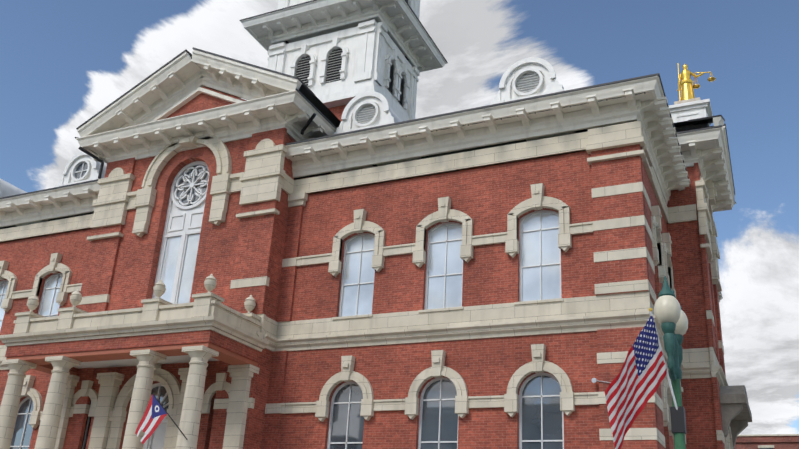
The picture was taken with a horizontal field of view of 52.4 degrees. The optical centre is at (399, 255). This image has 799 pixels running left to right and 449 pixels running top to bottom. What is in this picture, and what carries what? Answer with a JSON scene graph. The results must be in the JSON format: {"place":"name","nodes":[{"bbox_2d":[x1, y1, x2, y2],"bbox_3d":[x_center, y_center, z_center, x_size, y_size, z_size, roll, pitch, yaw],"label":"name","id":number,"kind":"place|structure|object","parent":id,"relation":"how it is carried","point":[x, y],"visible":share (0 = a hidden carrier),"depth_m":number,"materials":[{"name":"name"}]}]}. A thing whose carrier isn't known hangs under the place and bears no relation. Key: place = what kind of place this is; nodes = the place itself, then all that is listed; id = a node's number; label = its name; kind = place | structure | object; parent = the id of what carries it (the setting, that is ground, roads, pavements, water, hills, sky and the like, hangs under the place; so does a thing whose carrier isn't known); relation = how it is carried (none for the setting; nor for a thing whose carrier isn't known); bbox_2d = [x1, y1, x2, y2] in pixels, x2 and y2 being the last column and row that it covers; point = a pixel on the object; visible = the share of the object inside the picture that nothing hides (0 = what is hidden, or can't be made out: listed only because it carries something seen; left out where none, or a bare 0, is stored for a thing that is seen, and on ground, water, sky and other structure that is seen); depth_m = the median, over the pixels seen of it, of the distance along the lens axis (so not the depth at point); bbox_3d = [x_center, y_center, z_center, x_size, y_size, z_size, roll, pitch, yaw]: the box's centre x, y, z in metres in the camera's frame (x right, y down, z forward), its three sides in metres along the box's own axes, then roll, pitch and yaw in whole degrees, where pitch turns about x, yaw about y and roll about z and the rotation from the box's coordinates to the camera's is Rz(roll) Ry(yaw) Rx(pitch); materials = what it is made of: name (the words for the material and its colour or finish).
{"place":"outdoors","nodes":[
{"label":"outdoors","id":0,"kind":"place"},
{"bbox_2d":[240,0,447,120],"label":"courthouse tower","id":1,"kind":"structure","parent":0,"point":[331,53],"depth_m":40.67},
{"bbox_2d":[0,86,725,448],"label":"courthouse walls","id":2,"kind":"structure","parent":0,"point":[256,256],"depth_m":25.99,"materials":[{"name":"red brick"}]},
{"bbox_2d":[0,274,268,448],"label":"portico","id":3,"kind":"structure","parent":2,"relation":"attached to","point":[197,334],"depth_m":25.34,"materials":[{"name":"beige stone"}]},
{"bbox_2d":[135,393,187,443],"bbox_3d":[-6.650,4.642,22.887,1.488,1.446,0.083,4,-21,-1],"label":"ohio flag","id":4,"kind":"object","parent":3,"relation":"attached to","point":[155,414],"visible":1,"depth_m":22.89,"materials":[{"name":"multicoloured fabric"}]},
{"bbox_2d":[0,161,686,448],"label":"windows","id":5,"kind":"structure","parent":2,"relation":"in","point":[541,402],"depth_m":25.21,"materials":[{"name":"white glass"}]},
{"bbox_2d":[0,68,691,228],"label":"roof","id":6,"kind":"structure","parent":2,"relation":"on","point":[324,110],"depth_m":31.83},
{"bbox_2d":[78,113,315,178],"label":"downpipes","id":7,"kind":"object","parent":6,"relation":"attached to","point":[309,121],"visible":1,"depth_m":31.95,"materials":[{"name":"black metal"}]},
{"bbox_2d":[669,63,715,131],"bbox_3d":[11.868,-6.257,33.031,1.980,3.961,1.720,-7,-23,24],"label":"statue","id":8,"kind":"object","parent":6,"relation":"on","point":[688,105],"visible":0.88,"depth_m":32.33,"materials":[{"name":"gold metal"}]},
{"bbox_2d":[0,47,735,301],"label":"cornice","id":9,"kind":"structure","parent":2,"relation":"attached to","point":[133,122],"depth_m":29.00,"materials":[{"name":"beige stone"}]},
{"bbox_2d":[293,92,644,156],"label":"brackets","id":10,"kind":"object","parent":9,"relation":"attached to","point":[477,123],"visible":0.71,"depth_m":25.83,"materials":[{"name":"beige stone"}]},
{"bbox_2d":[0,121,751,448],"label":"stone trim","id":11,"kind":"structure","parent":2,"relation":"attached to","point":[264,177],"depth_m":26.63,"materials":[{"name":"beige stone"}]},
{"bbox_2d":[591,378,610,383],"bbox_3d":[5.640,3.410,21.435,1.205,0.447,0.465,-7,-23,24],"label":"security camera","id":12,"kind":"object","parent":2,"relation":"attached to","point":[594,380],"visible":0.12,"depth_m":21.81,"materials":[{"name":"white plastic"}]},
{"bbox_2d":[0,0,798,434],"label":"sky","id":13,"kind":"structure","parent":0,"point":[62,62],"materials":[{"name":"blue"}]},
{"bbox_2d":[734,434,798,448],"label":"brick block","id":14,"kind":"structure","parent":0,"point":[773,441],"depth_m":64.78,"materials":[{"name":"brick"}]},
{"bbox_3d":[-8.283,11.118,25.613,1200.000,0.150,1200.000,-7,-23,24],"label":"ground","id":15,"kind":"structure","parent":0,"visible":0},
{"bbox_2d":[654,276,687,448],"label":"street lamp","id":16,"kind":"object","parent":15,"relation":"on","point":[670,316],"visible":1,"depth_m":12.83,"materials":[{"name":"teal metal"}]},
{"bbox_2d":[605,308,677,448],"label":"us flag","id":17,"kind":"object","parent":16,"relation":"attached to","point":[631,389],"visible":0.98,"depth_m":12.70,"materials":[{"name":"multicoloured fabric"}]}
]}

